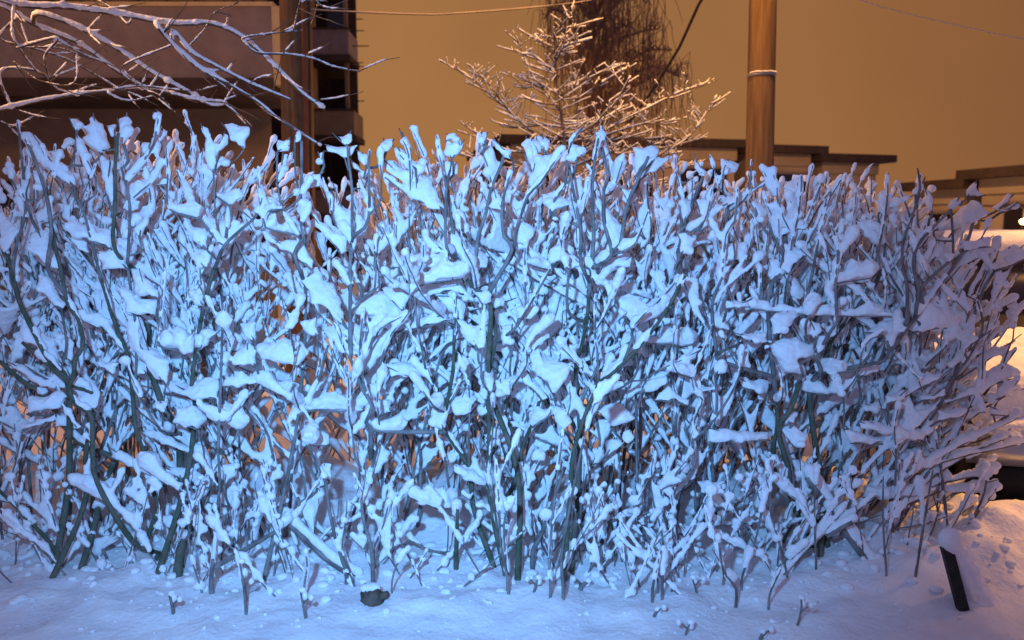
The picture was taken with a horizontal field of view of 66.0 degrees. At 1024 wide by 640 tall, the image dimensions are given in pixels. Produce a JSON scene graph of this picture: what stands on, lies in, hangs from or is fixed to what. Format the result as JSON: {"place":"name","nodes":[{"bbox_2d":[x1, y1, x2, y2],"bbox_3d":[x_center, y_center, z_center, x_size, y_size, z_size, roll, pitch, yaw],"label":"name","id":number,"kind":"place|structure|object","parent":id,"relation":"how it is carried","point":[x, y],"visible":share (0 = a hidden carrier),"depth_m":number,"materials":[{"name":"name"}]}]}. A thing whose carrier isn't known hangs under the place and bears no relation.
{"place":"outdoors","nodes":[
{"label":"outdoors","id":0,"kind":"place"},
{"bbox_2d":[0,224,1023,639],"bbox_3d":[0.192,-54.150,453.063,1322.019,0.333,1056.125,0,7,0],"label":"ground","id":1,"kind":"structure","parent":0,"point":[522,610],"depth_m":3.37,"materials":[{"name":"white snow"}]},
{"bbox_2d":[0,119,122,564],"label":"hedge shrub","id":2,"kind":"object","parent":1,"relation":"on","point":[34,371],"visible":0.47,"depth_m":3.86,"materials":[{"name":"white plant"}]},
{"bbox_2d":[0,149,143,480],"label":"hedge shrub","id":3,"kind":"object","parent":1,"relation":"on","point":[8,317],"visible":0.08,"depth_m":4.15,"materials":[{"name":"white plant"}]},
{"bbox_2d":[0,113,216,582],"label":"hedge shrub","id":4,"kind":"object","parent":1,"relation":"on","point":[48,354],"visible":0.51,"depth_m":3.64,"materials":[{"name":"white plant"}]},
{"bbox_2d":[0,160,232,460],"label":"hedge shrub","id":5,"kind":"object","parent":1,"relation":"on","point":[97,438],"visible":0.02,"depth_m":4.91,"materials":[{"name":"white plant"}]},
{"bbox_2d":[0,129,250,492],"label":"hedge shrub","id":6,"kind":"object","parent":1,"relation":"on","point":[40,216],"visible":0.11,"depth_m":4.04,"materials":[{"name":"white plant"}]},
{"bbox_2d":[0,0,281,317],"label":"apartment block","id":7,"kind":"structure","parent":1,"relation":"on","point":[222,47],"depth_m":11.63,"materials":[{"name":"brown concrete"}]},
{"bbox_2d":[0,181,12,211],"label":"window","id":8,"kind":"structure","parent":7,"relation":"in","point":[5,192],"depth_m":13.08,"materials":[{"name":"black glass"}]},
{"bbox_2d":[212,181,281,242],"bbox_3d":[-4.375,-1.666,13.155,1.250,1.300,0.080,0,7,0],"label":"window","id":9,"kind":"structure","parent":7,"relation":"in","point":[273,185],"depth_m":13.07,"materials":[{"name":"black glass"}]},
{"bbox_2d":[20,109,323,482],"bbox_3d":[-1.625,-0.098,4.170,1.505,1.982,1.200,3,8,24],"label":"hedge shrub","id":10,"kind":"object","parent":1,"relation":"on","point":[202,174],"visible":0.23,"depth_m":3.93,"materials":[{"name":"white plant"}]},
{"bbox_2d":[167,590,181,614],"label":"dead twig","id":11,"kind":"object","parent":1,"relation":"on","point":[173,598],"visible":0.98,"depth_m":3.19,"materials":[{"name":"white plant"}]},
{"bbox_2d":[40,109,317,581],"bbox_3d":[-1.746,0.066,4.065,1.377,2.151,1.453,0,7,0],"label":"hedge shrub","id":12,"kind":"object","parent":1,"relation":"on","point":[153,363],"visible":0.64,"depth_m":3.60,"materials":[{"name":"white plant"}]},
{"bbox_2d":[0,0,399,147],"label":"overhanging tree","id":13,"kind":"object","parent":1,"relation":"on","point":[110,10],"visible":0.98,"depth_m":5.10,"materials":[{"name":"white plant"}]},
{"bbox_2d":[104,166,309,463],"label":"hedge shrub","id":14,"kind":"object","parent":1,"relation":"on","point":[274,283],"visible":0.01,"depth_m":4.50,"materials":[{"name":"white plant"}]},
{"bbox_2d":[59,123,373,599],"bbox_3d":[-1.397,0.107,3.898,1.496,2.071,0.968,6,9,39],"label":"hedge shrub","id":15,"kind":"object","parent":1,"relation":"on","point":[321,295],"visible":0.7,"depth_m":3.63,"materials":[{"name":"white plant"}]},
{"bbox_2d":[238,559,253,614],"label":"dead twig","id":16,"kind":"object","parent":1,"relation":"on","point":[244,572],"visible":0.97,"depth_m":3.18,"materials":[{"name":"white plant"}]},
{"bbox_2d":[279,0,317,377],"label":"utility pole","id":17,"kind":"object","parent":1,"relation":"on","point":[297,111],"visible":0.39,"depth_m":7.85,"materials":[{"name":"brown wood"}]},
{"bbox_2d":[311,0,591,14],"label":"overhead wire","id":18,"kind":"object","parent":17,"relation":"attached to","point":[369,12],"visible":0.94,"depth_m":9.20,"materials":[{"name":"brown"}]},
{"bbox_2d":[298,587,313,618],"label":"dead twig","id":19,"kind":"object","parent":1,"relation":"on","point":[303,594],"visible":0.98,"depth_m":3.12,"materials":[{"name":"white plant"}]},
{"bbox_2d":[267,0,368,270],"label":"apartment block","id":20,"kind":"structure","parent":1,"relation":"on","point":[339,117],"depth_m":25.37,"materials":[{"name":"brown concrete"}]},
{"bbox_2d":[325,2,343,26],"bbox_3d":[-5.694,-9.337,25.512,0.660,1.838,0.080,0,7,0],"label":"window","id":21,"kind":"structure","parent":20,"relation":"in","point":[337,17],"depth_m":25.41,"materials":[{"name":"black glass"}]},
{"bbox_2d":[327,79,345,108],"bbox_3d":[-5.694,-6.932,25.808,0.660,1.838,0.080,0,7,0],"label":"window","id":22,"kind":"structure","parent":20,"relation":"in","point":[335,87],"depth_m":25.71,"materials":[{"name":"black glass"}]},
{"bbox_2d":[329,155,347,187],"bbox_3d":[-5.694,-4.526,26.103,0.660,1.838,0.080,0,7,0],"label":"window","id":23,"kind":"structure","parent":20,"relation":"in","point":[337,166],"depth_m":26.01,"materials":[{"name":"black glass"}]},
{"bbox_2d":[281,507,363,576],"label":"fallen branch","id":24,"kind":"object","parent":1,"relation":"on","point":[307,536],"visible":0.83,"depth_m":3.58,"materials":[{"name":"white plant"}]},
{"bbox_2d":[231,339,429,475],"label":"hedge shrub","id":25,"kind":"object","parent":1,"relation":"on","point":[337,443],"visible":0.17,"depth_m":4.72,"materials":[{"name":"white plant"}]},
{"bbox_2d":[224,142,495,496],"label":"hedge shrub","id":26,"kind":"object","parent":1,"relation":"on","point":[405,454],"visible":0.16,"depth_m":4.11,"materials":[{"name":"white plant"}]},
{"bbox_2d":[360,582,389,606],"bbox_3d":[-0.578,1.180,3.303,0.133,0.151,0.099,0,7,0],"label":"stump","id":27,"kind":"object","parent":1,"relation":"on","point":[372,594],"visible":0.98,"depth_m":3.28,"materials":[{"name":"grey wood"}]},
{"bbox_2d":[271,128,541,601],"bbox_3d":[-0.513,0.114,3.995,1.197,2.054,1.756,7,10,43],"label":"hedge shrub","id":28,"kind":"object","parent":1,"relation":"on","point":[387,306],"visible":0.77,"depth_m":3.62,"materials":[{"name":"white plant"}]},
{"bbox_2d":[309,149,595,472],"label":"hedge shrub","id":29,"kind":"object","parent":1,"relation":"on","point":[386,220],"visible":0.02,"depth_m":4.27,"materials":[{"name":"white plant"}]},
{"bbox_2d":[367,125,638,495],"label":"hedge shrub","id":30,"kind":"object","parent":1,"relation":"on","point":[494,241],"visible":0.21,"depth_m":3.81,"materials":[{"name":"white plant"}]},
{"bbox_2d":[0,474,1023,639],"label":"snow crumbs","id":31,"kind":"object","parent":1,"relation":"on","point":[330,575],"visible":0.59,"depth_m":3.52,"materials":[{"name":"white snow"}]},
{"bbox_2d":[525,574,541,592],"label":"dead twig","id":32,"kind":"object","parent":1,"relation":"on","point":[538,577],"visible":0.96,"depth_m":3.34,"materials":[{"name":"white plant"}]},
{"bbox_2d":[406,132,665,594],"bbox_3d":[0.103,0.132,3.780,1.312,2.075,1.018,-3,8,-25],"label":"hedge shrub","id":33,"kind":"object","parent":1,"relation":"on","point":[520,384],"visible":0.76,"depth_m":3.61,"materials":[{"name":"white plant"}]},
{"bbox_2d":[429,125,685,599],"bbox_3d":[0.299,0.130,3.837,1.092,2.077,1.297,-6,9,-40],"label":"hedge shrub","id":34,"kind":"object","parent":1,"relation":"on","point":[567,409],"visible":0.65,"depth_m":3.62,"materials":[{"name":"white plant"}]},
{"bbox_2d":[571,576,591,590],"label":"dead twig","id":35,"kind":"object","parent":1,"relation":"on","point":[586,582],"visible":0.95,"depth_m":3.41,"materials":[{"name":"white plant"}]},
{"bbox_2d":[439,0,730,222],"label":"sapling","id":36,"kind":"object","parent":1,"relation":"on","point":[591,120],"visible":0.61,"depth_m":8.40,"materials":[{"name":"white plant"}]},
{"bbox_2d":[468,161,703,463],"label":"hedge shrub","id":37,"kind":"object","parent":1,"relation":"on","point":[662,188],"visible":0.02,"depth_m":4.58,"materials":[{"name":"white plant"}]},
{"bbox_2d":[525,0,702,183],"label":"weeping birch","id":38,"kind":"object","parent":1,"relation":"on","point":[594,55],"visible":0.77,"depth_m":13.23,"materials":[{"name":"plant"}]},
{"bbox_2d":[497,153,757,490],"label":"hedge shrub","id":39,"kind":"object","parent":1,"relation":"on","point":[537,264],"visible":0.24,"depth_m":3.85,"materials":[{"name":"white plant"}]},
{"bbox_2d":[598,0,702,170],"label":"stay cable","id":40,"kind":"object","parent":1,"relation":"on","point":[674,54],"visible":0.51,"depth_m":8.86,"materials":[{"name":"brown metal"}]},
{"bbox_2d":[538,141,777,602],"bbox_3d":[0.750,0.168,3.784,1.283,1.995,1.208,0,7,0],"label":"hedge shrub","id":41,"kind":"object","parent":1,"relation":"on","point":[635,310],"visible":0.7,"depth_m":3.68,"materials":[{"name":"white plant"}]},
{"bbox_2d":[653,604,666,617],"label":"dead twig","id":42,"kind":"object","parent":1,"relation":"on","point":[658,610],"visible":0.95,"depth_m":3.17,"materials":[{"name":"white plant"}]},
{"bbox_2d":[676,619,694,635],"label":"dead twig","id":43,"kind":"object","parent":1,"relation":"on","point":[690,622],"visible":0.99,"depth_m":3.03,"materials":[{"name":"white plant"}]},
{"bbox_2d":[690,574,705,593],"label":"dead twig","id":44,"kind":"object","parent":1,"relation":"on","point":[694,579],"visible":0.94,"depth_m":3.37,"materials":[{"name":"white plant"}]},
{"bbox_2d":[592,171,842,466],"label":"hedge shrub","id":45,"kind":"object","parent":1,"relation":"on","point":[731,189],"visible":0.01,"depth_m":4.42,"materials":[{"name":"white plant"}]},
{"bbox_2d":[545,153,898,609],"bbox_3d":[1.103,0.170,3.939,1.462,1.936,1.386,-5,9,-35],"label":"hedge shrub","id":46,"kind":"object","parent":1,"relation":"on","point":[789,350],"visible":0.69,"depth_m":3.62,"materials":[{"name":"white plant"}]},
{"bbox_2d":[824,513,857,538],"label":"fallen branch","id":47,"kind":"object","parent":46,"relation":"on","point":[837,526],"visible":0.99,"depth_m":3.48,"materials":[{"name":"white plant"}]},
{"bbox_2d":[570,163,910,482],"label":"hedge shrub","id":48,"kind":"object","parent":1,"relation":"on","point":[776,217],"visible":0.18,"depth_m":3.82,"materials":[{"name":"white plant"}]},
{"bbox_2d":[745,0,777,357],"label":"utility pole","id":49,"kind":"object","parent":1,"relation":"on","point":[760,110],"visible":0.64,"depth_m":7.87,"materials":[{"name":"brown wood"}]},
{"bbox_2d":[860,0,1023,39],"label":"overhead wire","id":50,"kind":"object","parent":49,"relation":"attached to","point":[940,21],"visible":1,"depth_m":8.42,"materials":[{"name":"beige"}]},
{"bbox_2d":[759,626,774,639],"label":"dead twig","id":51,"kind":"object","parent":1,"relation":"on","point":[763,632],"visible":1,"depth_m":2.99,"materials":[{"name":"white plant"}]},
{"bbox_2d":[698,177,864,467],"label":"hedge shrub","id":52,"kind":"object","parent":1,"relation":"on","point":[739,182],"visible":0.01,"depth_m":4.68,"materials":[{"name":"white plant"}]},
{"bbox_2d":[796,594,813,625],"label":"dead twig","id":53,"kind":"object","parent":1,"relation":"on","point":[802,602],"visible":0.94,"depth_m":3.06,"materials":[{"name":"brown plant"}]},
{"bbox_2d":[802,463,877,558],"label":"fallen branch","id":54,"kind":"object","parent":1,"relation":"on","point":[851,534],"visible":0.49,"depth_m":3.54,"materials":[{"name":"white plant"}]},
{"bbox_2d":[716,162,967,488],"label":"hedge shrub","id":55,"kind":"object","parent":1,"relation":"on","point":[848,253],"visible":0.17,"depth_m":3.90,"materials":[{"name":"white plant"}]},
{"bbox_2d":[723,163,1022,569],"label":"hedge shrub","id":56,"kind":"object","parent":1,"relation":"on","point":[850,436],"visible":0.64,"depth_m":3.66,"materials":[{"name":"white plant"}]},
{"bbox_2d":[746,168,1023,577],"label":"hedge shrub","id":57,"kind":"object","parent":1,"relation":"on","point":[932,310],"visible":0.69,"depth_m":3.61,"materials":[{"name":"white plant"}]},
{"bbox_2d":[825,229,1023,500],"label":"parked car","id":58,"kind":"object","parent":1,"relation":"on","point":[1010,474],"visible":0.12,"depth_m":4.36,"materials":[{"name":"paint"}]},
{"bbox_2d":[938,527,1000,611],"bbox_3d":[1.878,1.073,3.221,0.321,0.489,0.167,0,7,0],"label":"stake","id":59,"kind":"object","parent":1,"relation":"on","point":[967,581],"visible":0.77,"depth_m":3.17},
{"bbox_2d":[466,134,896,251],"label":"terrace house","id":60,"kind":"structure","parent":0,"point":[790,161],"depth_m":32.88,"materials":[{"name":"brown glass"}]},
{"bbox_2d":[530,164,576,200],"bbox_3d":[1.628,-5.468,31.504,2.000,1.500,0.100,-1,7,-11],"label":"window","id":61,"kind":"structure","parent":60,"relation":"in","point":[547,177],"depth_m":31.41,"materials":[{"name":"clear glass"}]},
{"bbox_2d":[608,165,653,202],"bbox_3d":[4.833,-5.546,32.139,2.000,1.500,0.100,-1,7,-11],"label":"window","id":62,"kind":"structure","parent":60,"relation":"in","point":[621,181],"depth_m":32.26,"materials":[{"name":"black glass"}]},
{"bbox_2d":[681,166,727,198],"bbox_3d":[7.935,-5.622,32.754,2.200,1.500,0.100,-1,7,-11],"label":"window","id":63,"kind":"structure","parent":60,"relation":"in","point":[690,168],"depth_m":32.69,"materials":[{"name":"black glass"}]},
{"bbox_2d":[773,172,813,200],"bbox_3d":[12.036,-5.586,33.796,2.000,1.500,0.100,-2,7,-16],"label":"window","id":64,"kind":"structure","parent":60,"relation":"in","point":[788,175],"depth_m":33.63,"materials":[{"name":"black glass"}]},
{"bbox_2d":[356,0,1023,223],"label":"sky","id":65,"kind":"structure","parent":0,"point":[853,76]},
{"bbox_2d":[896,165,1023,229],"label":"terrace house","id":66,"kind":"structure","parent":0,"point":[995,185],"depth_m":26.04,"materials":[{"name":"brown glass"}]},
{"bbox_2d":[927,211,957,221],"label":"window","id":67,"kind":"structure","parent":66,"relation":"in","point":[936,214],"depth_m":28.33,"materials":[{"name":"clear glass"}]},
{"bbox_2d":[1002,200,1023,229],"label":"window","id":68,"kind":"structure","parent":66,"relation":"in","point":[1011,218],"depth_m":25.09,"materials":[{"name":"black glass"}]},
{"bbox_2d":[966,204,1023,223],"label":"wall lamp","id":69,"kind":"object","parent":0,"point":[1021,221],"visible":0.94,"depth_m":19.38,"materials":[{"name":"white"}]}
]}

